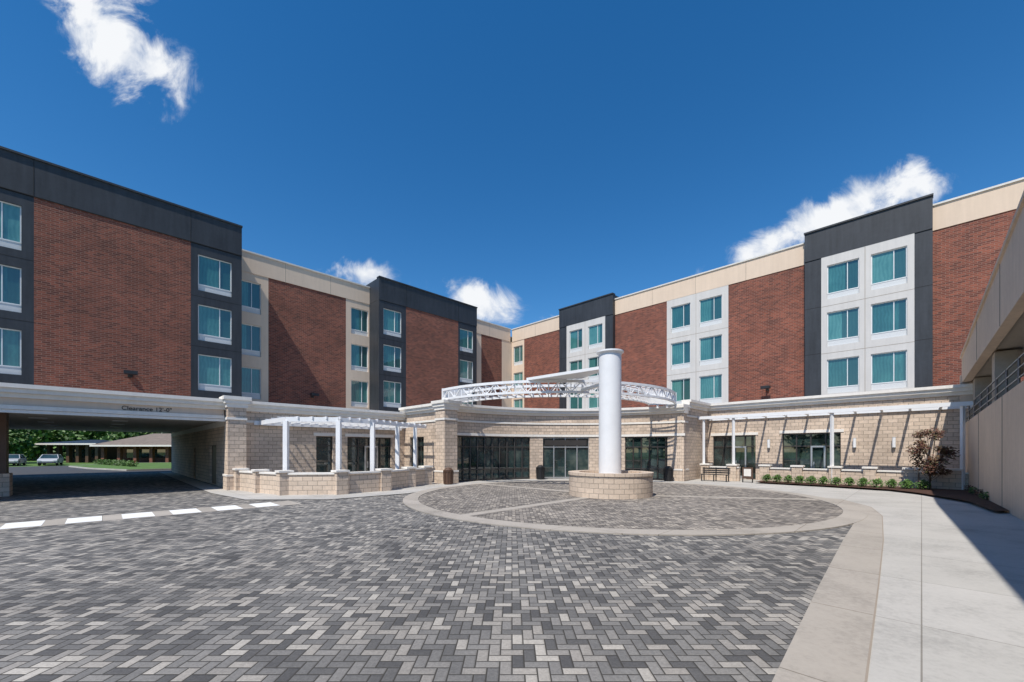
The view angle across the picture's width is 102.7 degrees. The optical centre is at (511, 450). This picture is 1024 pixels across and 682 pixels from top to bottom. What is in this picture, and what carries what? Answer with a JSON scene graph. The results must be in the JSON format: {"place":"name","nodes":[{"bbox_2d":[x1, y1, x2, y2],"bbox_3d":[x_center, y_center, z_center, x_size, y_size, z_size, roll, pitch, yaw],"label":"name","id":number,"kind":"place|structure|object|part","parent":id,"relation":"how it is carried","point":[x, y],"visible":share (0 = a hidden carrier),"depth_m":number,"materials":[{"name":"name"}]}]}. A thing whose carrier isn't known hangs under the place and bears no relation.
{"place":"outdoors","nodes":[
{"label":"outdoors","id":0,"kind":"place"},
{"bbox_2d":[9,461,96,466],"bbox_3d":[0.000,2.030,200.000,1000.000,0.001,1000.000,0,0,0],"label":"ground","id":1,"kind":"structure","parent":0,"point":[31,463],"depth_m":59.68,"materials":[{"name":"green plant"}]},
{"bbox_2d":[9,454,26,465],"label":"parked car","id":2,"kind":"object","parent":1,"relation":"on","point":[17,459],"visible":0.53,"depth_m":54.13,"materials":[{"name":"paint"}]},
{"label":"windows","id":3,"kind":"part","parent":2,"relation":"part of","materials":[{"name":"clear glass"}]},
{"bbox_2d":[9,429,32,454],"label":"deciduous tree","id":4,"kind":"object","parent":1,"relation":"on","point":[18,443],"visible":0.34,"depth_m":63.09,"materials":[{"name":"green plant"}]},
{"bbox_2d":[37,454,63,465],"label":"parked car","id":5,"kind":"object","parent":1,"relation":"on","point":[45,459],"visible":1,"depth_m":54.64,"materials":[{"name":"paint"}]},
{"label":"windows","id":6,"kind":"part","parent":5,"relation":"part of","materials":[{"name":"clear glass"}]},
{"bbox_2d":[35,440,116,462],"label":"open shelter","id":7,"kind":"object","parent":1,"relation":"on","point":[80,451],"visible":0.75,"depth_m":68.24,"materials":[{"name":"brown metal"}]},
{"bbox_2d":[73,449,94,457],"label":"windows","id":8,"kind":"structure","parent":7,"relation":"in","point":[74,450],"depth_m":69.97,"materials":[{"name":"black glass"}]},
{"bbox_2d":[23,429,170,460],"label":"distant trees","id":9,"kind":"object","parent":1,"relation":"on","point":[34,452],"visible":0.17,"depth_m":80.71,"materials":[{"name":"green plant"}]},
{"bbox_2d":[89,434,170,462],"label":"brick bungalow","id":10,"kind":"object","parent":1,"relation":"on","point":[152,448],"visible":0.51,"depth_m":66.94,"materials":[{"name":"brown brick"}]},
{"bbox_2d":[126,449,164,457],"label":"windows","id":11,"kind":"structure","parent":10,"relation":"in","point":[143,453],"depth_m":67.96,"materials":[{"name":"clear glass"}]},
{"bbox_2d":[171,437,171,471],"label":"back walls","id":12,"kind":"structure","parent":1,"relation":"on","point":[171,454],"depth_m":38.51,"materials":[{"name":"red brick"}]},
{"bbox_2d":[9,466,170,475],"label":"parking lot asphalt","id":13,"kind":"structure","parent":0,"point":[40,470],"depth_m":39.22,"materials":[{"name":"grey asphalt"}]},
{"bbox_2d":[69,462,170,470],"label":"kerb","id":14,"kind":"structure","parent":13,"relation":"on","point":[75,466],"depth_m":42.60,"materials":[{"name":"concrete"}]},
{"bbox_2d":[78,463,170,468],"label":"grass island","id":15,"kind":"structure","parent":0,"point":[152,465],"depth_m":48.34,"materials":[{"name":"green plant"}]},
{"bbox_2d":[116,460,124,465],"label":"shrub","id":16,"kind":"object","parent":15,"relation":"on","point":[119,464],"visible":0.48,"depth_m":50.00,"materials":[{"name":"green plant"}]},
{"bbox_2d":[125,460,138,466],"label":"shrub","id":17,"kind":"object","parent":15,"relation":"on","point":[132,463],"visible":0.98,"depth_m":47.90,"materials":[{"name":"green plant"}]},
{"bbox_2d":[0,472,852,681],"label":"paver courtyard","id":18,"kind":"structure","parent":0,"point":[387,588],"depth_m":5.73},
{"bbox_2d":[0,412,12,496],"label":"canopy columns","id":19,"kind":"structure","parent":18,"relation":"on","point":[6,483],"depth_m":17.77,"materials":[{"name":"brown brick"}]},
{"bbox_2d":[0,501,299,529],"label":"crosswalk","id":20,"kind":"structure","parent":18,"relation":"on","point":[17,525],"depth_m":12.62,"materials":[{"name":"paint"}]},
{"bbox_2d":[171,421,223,487],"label":"drive through wall","id":21,"kind":"structure","parent":18,"relation":"on","point":[197,452],"depth_m":26.85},
{"bbox_2d":[0,397,223,418],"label":"drive through beam","id":22,"kind":"structure","parent":21,"relation":"on","point":[50,405],"depth_m":17.76,"materials":[{"name":"beige concrete"}]},
{"bbox_2d":[9,409,216,432],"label":"drive through soffit","id":23,"kind":"structure","parent":22,"relation":"attached to","point":[66,422],"depth_m":25.12,"materials":[{"name":"grey paint"}]},
{"bbox_2d":[21,413,126,429],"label":"soffit panels","id":24,"kind":"object","parent":23,"relation":"attached to","point":[62,427],"visible":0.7,"depth_m":23.20,"materials":[{"name":"white paint"}]},
{"bbox_2d":[122,406,171,411],"bbox_3d":[-16.753,-1.912,18.827,0.020,0.188,1.721,0,0,45],"label":"clearance sign","id":25,"kind":"object","parent":22,"relation":"attached to","point":[145,409],"visible":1,"depth_m":18.75,"materials":[{"name":"black metal"}]},
{"bbox_2d":[160,472,462,499],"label":"patio walk","id":26,"kind":"structure","parent":18,"relation":"on","point":[240,494],"depth_m":19.40,"materials":[{"name":"concrete"}]},
{"bbox_2d":[240,469,424,494],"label":"wall","id":27,"kind":"structure","parent":26,"relation":"on","point":[323,484],"depth_m":19.04,"materials":[{"name":"beige stone"}]},
{"bbox_2d":[239,468,425,474],"bbox_3d":[-8.647,1.040,20.424,9.297,0.080,4.005,0,0,-21],"label":"cap","id":28,"kind":"object","parent":27,"relation":"on","point":[312,473],"visible":0.69,"depth_m":18.92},
{"bbox_2d":[254,416,426,470],"bbox_3d":[-8.628,0.175,22.832,5.686,3.650,8.700,0,0,45],"label":"white pergola","id":29,"kind":"object","parent":27,"relation":"on","point":[340,423],"visible":0.84,"depth_m":20.77,"materials":[{"name":"paint"}]},
{"bbox_2d":[234,467,431,495],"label":"pier","id":30,"kind":"structure","parent":26,"relation":"on","point":[340,483],"depth_m":19.16,"materials":[{"name":"beige stone"}]},
{"bbox_2d":[232,465,432,472],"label":"caps","id":31,"kind":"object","parent":30,"relation":"on","point":[288,471],"depth_m":19.41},
{"bbox_2d":[443,467,453,483],"bbox_3d":[-3.748,1.485,24.103,0.620,0.970,0.620,0,0,0],"label":"litter bin","id":32,"kind":"object","parent":26,"relation":"on","point":[448,472],"visible":1,"depth_m":23.89,"materials":[{"name":"brown metal"}]},
{"bbox_2d":[219,395,691,489],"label":"piers","id":33,"kind":"structure","parent":26,"relation":"on","point":[446,418],"depth_m":24.59,"materials":[{"name":"beige stone"}]},
{"bbox_2d":[457,412,685,480],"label":"entrance wall","id":34,"kind":"structure","parent":18,"relation":"on","point":[536,451],"depth_m":28.49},
{"bbox_2d":[442,366,676,407],"bbox_3d":[3.168,-3.375,25.613,11.394,1.150,10.352,0,0,35],"label":"curved truss canopy","id":35,"kind":"object","parent":34,"relation":"on","point":[666,396],"visible":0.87,"depth_m":23.21,"materials":[{"name":"white metal"}]},
{"bbox_2d":[457,404,687,436],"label":"entrance cornice","id":36,"kind":"structure","parent":34,"relation":"attached to","point":[483,409],"depth_m":28.08,"materials":[{"name":"beige concrete"}]},
{"bbox_2d":[316,432,840,480],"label":"storefront frames","id":37,"kind":"structure","parent":34,"relation":"on","point":[553,447],"depth_m":27.68,"materials":[{"name":"black metal"}]},
{"bbox_2d":[545,440,586,445],"bbox_3d":[3.818,-0.550,29.216,3.018,0.400,0.166,0,0,-3],"label":"door header","id":38,"kind":"object","parent":37,"relation":"attached to","point":[565,442],"depth_m":29.22,"materials":[{"name":"brown metal"}]},
{"bbox_2d":[316,432,839,479],"bbox_3d":[4.151,0.425,27.109,31.608,3.050,5.756,0,0,0],"label":"storefront glass","id":39,"kind":"object","parent":37,"relation":"in","point":[323,458],"visible":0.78,"depth_m":27.76,"materials":[{"name":"black glass"}]},
{"bbox_2d":[364,446,825,478],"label":"door frames","id":40,"kind":"structure","parent":37,"relation":"attached to","point":[376,447],"depth_m":26.30,"materials":[{"name":"metal"}]},
{"bbox_2d":[246,395,959,481],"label":"podium walls","id":41,"kind":"structure","parent":18,"relation":"on","point":[873,434],"depth_m":23.98,"materials":[{"name":"beige stone"}]},
{"bbox_2d":[0,382,972,428],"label":"cornices","id":42,"kind":"object","parent":41,"relation":"on","point":[14,390],"visible":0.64,"depth_m":21.73,"materials":[{"name":"beige concrete"}]},
{"bbox_2d":[314,429,843,437],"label":"podium trim","id":43,"kind":"structure","parent":41,"relation":"attached to","point":[712,434],"depth_m":26.09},
{"bbox_2d":[767,437,895,447],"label":"wall sconces","id":44,"kind":"object","parent":41,"relation":"attached to","point":[854,442],"depth_m":24.05,"materials":[{"name":"metal"}]},
{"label":"podium deck","id":45,"kind":"structure","parent":41,"relation":"on","visible":0},
{"bbox_2d":[0,187,1023,411],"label":"walls","id":46,"kind":"structure","parent":45,"relation":"on","point":[106,302],"depth_m":25.74,"materials":[{"name":"brown brick"}]},
{"bbox_2d":[123,370,770,397],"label":"flood lights","id":47,"kind":"object","parent":46,"relation":"attached to","point":[130,373],"visible":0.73,"depth_m":28.61,"materials":[{"name":"black metal"}]},
{"bbox_2d":[0,201,906,408],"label":"window frames","id":48,"kind":"structure","parent":46,"relation":"attached to","point":[1,265],"depth_m":26.23,"materials":[{"name":"white metal"}]},
{"bbox_2d":[0,202,905,408],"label":"window glass","id":49,"kind":"object","parent":48,"relation":"in","point":[882,321],"visible":0.83,"depth_m":26.14,"materials":[{"name":"teal glass"}]},
{"bbox_2d":[0,239,906,408],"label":"window louvers","id":50,"kind":"object","parent":46,"relation":"attached to","point":[13,308],"depth_m":26.04,"materials":[{"name":"white metal"}]},
{"bbox_2d":[0,159,932,388],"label":"panel joints","id":51,"kind":"object","parent":46,"relation":"attached to","point":[33,196],"visible":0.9,"depth_m":24.87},
{"bbox_2d":[0,148,1023,341],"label":"parapets","id":52,"kind":"object","parent":46,"relation":"on","point":[65,187],"visible":0.75,"depth_m":25.65,"materials":[{"name":"beige paint"}]},
{"bbox_2d":[0,146,1023,329],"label":"copings","id":53,"kind":"object","parent":52,"relation":"on","point":[241,226],"visible":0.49,"depth_m":25.95,"materials":[{"name":"metal"}]},
{"bbox_2d":[403,480,867,535],"bbox_3d":[4.300,1.998,18.600,17.900,0.032,17.900,0,0,0],"label":"plaza circle","id":54,"kind":"object","parent":18,"relation":"on","point":[677,509],"visible":0.93,"depth_m":13.90,"materials":[{"name":"concrete"}]},
{"bbox_2d":[568,470,653,498],"bbox_3d":[4.450,1.480,18.600,3.760,1.040,3.760,0,0,0],"label":"round stone planter","id":55,"kind":"object","parent":54,"relation":"on","point":[623,484],"visible":0.92,"depth_m":17.02,"materials":[{"name":"stone"}]},
{"bbox_2d":[599,353,620,472],"bbox_3d":[4.450,-1.515,18.600,1.000,5.630,1.000,0,0,0],"label":"shaft","id":56,"kind":"object","parent":55,"relation":"on","point":[609,412],"visible":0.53,"depth_m":18.15,"materials":[{"name":"white paint"}]},
{"bbox_2d":[597,350,622,355],"bbox_3d":[4.450,-4.375,18.600,1.160,0.090,1.160,0,0,0],"label":"cap neck","id":57,"kind":"object","parent":56,"relation":"on","point":[610,351],"visible":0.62,"depth_m":18.14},
{"bbox_2d":[597,348,623,352],"bbox_3d":[4.450,-4.455,18.600,1.200,0.070,1.200,0,0,0],"label":"cap","id":58,"kind":"object","parent":57,"relation":"on","point":[610,349],"visible":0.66,"depth_m":18.10,"materials":[{"name":"white paint"}]},
{"bbox_2d":[458,478,898,490],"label":"entrance walk","id":59,"kind":"structure","parent":18,"relation":"on","point":[746,483],"depth_m":24.09,"materials":[{"name":"beige concrete"}]},
{"bbox_2d":[536,465,544,478],"bbox_3d":[1.966,1.485,28.324,0.620,0.970,0.620,0,0,0],"label":"litter bin","id":60,"kind":"object","parent":59,"relation":"on","point":[540,471],"visible":1,"depth_m":28.10,"materials":[{"name":"black metal"}]},
{"bbox_2d":[663,466,672,480],"bbox_3d":[10.178,1.485,26.690,0.620,0.970,0.620,0,0,0],"label":"litter bin","id":61,"kind":"object","parent":59,"relation":"on","point":[667,473],"visible":1,"depth_m":26.50,"materials":[{"name":"black metal"}]},
{"bbox_2d":[701,467,729,481],"bbox_3d":[13.184,1.550,26.610,1.700,0.900,0.490,0,0,45],"label":"park bench","id":62,"kind":"object","parent":59,"relation":"on","point":[726,470],"visible":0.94,"depth_m":26.70,"materials":[{"name":"brown wood"}]},
{"bbox_2d":[742,467,752,482],"bbox_3d":[14.733,1.525,25.613,0.600,0.950,0.090,0,0,45],"label":"notice board","id":63,"kind":"object","parent":59,"relation":"on","point":[747,472],"visible":1,"depth_m":25.58,"materials":[{"name":"brown metal"}]},
{"bbox_2d":[701,465,960,489],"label":"pier","id":64,"kind":"structure","parent":59,"relation":"on","point":[953,479],"depth_m":22.32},
{"bbox_2d":[700,463,962,470],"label":"caps","id":65,"kind":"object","parent":64,"relation":"on","point":[952,469],"depth_m":23.24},
{"bbox_2d":[709,467,967,489],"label":"wall","id":66,"kind":"structure","parent":59,"relation":"on","point":[938,482],"depth_m":22.79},
{"bbox_2d":[709,466,968,473],"bbox_3d":[17.708,1.100,24.209,12.415,0.080,0.644,0,0,43],"label":"cap","id":67,"kind":"object","parent":66,"relation":"on","point":[828,469],"visible":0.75,"depth_m":23.57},
{"bbox_2d":[960,191,1023,520],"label":"parking garage","id":68,"kind":"structure","parent":18,"relation":"on","point":[992,355],"depth_m":14.69,"materials":[{"name":"concrete"}]},
{"bbox_2d":[0,0,1023,336],"label":"sky","id":69,"kind":"structure","parent":0,"point":[519,162],"materials":[{"name":"blue"}]},
{"bbox_2d":[698,401,975,489],"bbox_3d":[18.273,-0.180,24.696,12.905,4.360,2.100,0,0,45],"label":"white pergola","id":70,"kind":"object","parent":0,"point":[961,406],"visible":0.88,"depth_m":23.35,"materials":[{"name":"paint"}]},
{"bbox_2d":[775,490,1023,681],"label":"walk","id":71,"kind":"structure","parent":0,"point":[950,604],"depth_m":5.79,"materials":[{"name":"concrete"}]},
{"bbox_2d":[772,498,882,681],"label":"walk border band","id":72,"kind":"object","parent":71,"relation":"on","point":[830,641],"visible":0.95,"depth_m":4.88,"materials":[{"name":"concrete"}]},
{"bbox_2d":[842,499,883,681],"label":"walk edge joint","id":73,"kind":"object","parent":71,"relation":"on","point":[868,659],"visible":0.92,"depth_m":4.89,"materials":[{"name":"grey concrete"}]},
{"bbox_2d":[756,481,1008,510],"bbox_3d":[16.085,1.900,19.793,8.885,0.001,11.376,0,0,42],"label":"mulch bed","id":74,"kind":"object","parent":71,"relation":"on","point":[965,495],"visible":0.73,"depth_m":18.56,"materials":[{"name":"brown soil"}]},
{"bbox_2d":[761,474,770,482],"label":"shrub","id":75,"kind":"object","parent":74,"relation":"on","point":[766,476],"visible":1,"depth_m":24.97,"materials":[{"name":"green plant"}]},
{"bbox_2d":[770,474,782,483],"bbox_3d":[15.857,1.706,24.531,0.670,0.587,0.634,0,0,-42],"label":"shrub","id":76,"kind":"object","parent":74,"relation":"on","point":[776,477],"visible":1,"depth_m":24.50,"materials":[{"name":"green plant"}]},
{"bbox_2d":[783,475,792,482],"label":"shrub","id":77,"kind":"object","parent":74,"relation":"on","point":[788,478],"visible":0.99,"depth_m":24.11,"materials":[{"name":"green plant"}]},
{"bbox_2d":[792,475,803,484],"bbox_3d":[16.625,1.707,23.699,0.674,0.586,0.622,0,0,0],"label":"shrub","id":78,"kind":"object","parent":74,"relation":"on","point":[800,479],"visible":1,"depth_m":23.66,"materials":[{"name":"green plant"}]},
{"bbox_2d":[804,476,816,485],"bbox_3d":[17.041,1.704,23.314,0.629,0.592,0.610,0,0,0],"label":"shrub","id":79,"kind":"object","parent":74,"relation":"on","point":[812,479],"visible":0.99,"depth_m":23.29,"materials":[{"name":"green plant"}]},
{"bbox_2d":[818,476,828,485],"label":"shrub","id":80,"kind":"object","parent":74,"relation":"on","point":[824,479],"visible":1,"depth_m":22.82,"materials":[{"name":"green plant"}]},
{"bbox_2d":[829,477,840,486],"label":"shrub","id":81,"kind":"object","parent":74,"relation":"on","point":[837,480],"visible":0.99,"depth_m":22.47,"materials":[{"name":"green plant"}]},
{"bbox_2d":[842,477,854,487],"bbox_3d":[18.119,1.709,22.008,0.589,0.582,0.543,0,0,0],"label":"shrub","id":82,"kind":"object","parent":74,"relation":"on","point":[849,480],"visible":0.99,"depth_m":22.00,"materials":[{"name":"green plant"}]},
{"bbox_2d":[857,477,869,486],"bbox_3d":[18.533,1.701,21.656,0.563,0.597,0.537,0,0,0],"label":"shrub","id":83,"kind":"object","parent":74,"relation":"on","point":[863,481],"visible":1,"depth_m":21.62,"materials":[{"name":"green plant"}]},
{"bbox_2d":[867,478,884,486],"bbox_3d":[18.864,1.700,21.189,0.687,0.599,0.692,0,0,0],"label":"shrub","id":84,"kind":"object","parent":74,"relation":"on","point":[876,482],"visible":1,"depth_m":21.14,"materials":[{"name":"green plant"}]},
{"bbox_2d":[885,479,896,487],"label":"shrub","id":85,"kind":"object","parent":74,"relation":"on","point":[892,482],"visible":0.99,"depth_m":20.81,"materials":[{"name":"green plant"}]},
{"bbox_2d":[898,479,912,488],"bbox_3d":[19.593,1.700,20.363,0.599,0.600,0.626,0,0,0],"label":"shrub","id":86,"kind":"object","parent":74,"relation":"on","point":[907,483],"visible":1,"depth_m":20.34,"materials":[{"name":"green plant"}]},
{"bbox_2d":[913,479,930,489],"bbox_3d":[20.006,1.697,19.983,0.654,0.606,0.636,0,0,0],"label":"shrub","id":87,"kind":"object","parent":74,"relation":"on","point":[923,483],"visible":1,"depth_m":19.96,"materials":[{"name":"green plant"}]},
{"bbox_2d":[905,427,959,489],"bbox_3d":[20.242,0.410,19.806,1.969,3.085,1.863,0,0,-26],"label":"japanese maple tree","id":88,"kind":"object","parent":74,"relation":"on","point":[929,465],"visible":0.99,"depth_m":19.60,"materials":[{"name":"brown plant"}]},
{"bbox_2d":[964,485,972,491],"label":"shrub","id":89,"kind":"object","parent":74,"relation":"on","point":[969,486],"visible":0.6,"depth_m":18.72,"materials":[{"name":"green plant"}]},
{"bbox_2d":[968,487,976,494],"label":"shrub","id":90,"kind":"object","parent":74,"relation":"on","point":[972,489],"visible":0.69,"depth_m":17.73,"materials":[{"name":"green plant"}]},
{"bbox_2d":[974,488,983,496],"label":"shrub","id":91,"kind":"object","parent":74,"relation":"on","point":[979,492],"visible":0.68,"depth_m":16.72,"materials":[{"name":"green plant"}]},
{"bbox_2d":[978,491,988,499],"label":"shrub","id":92,"kind":"object","parent":74,"relation":"on","point":[985,494],"visible":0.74,"depth_m":15.73,"materials":[{"name":"green plant"}]}
]}

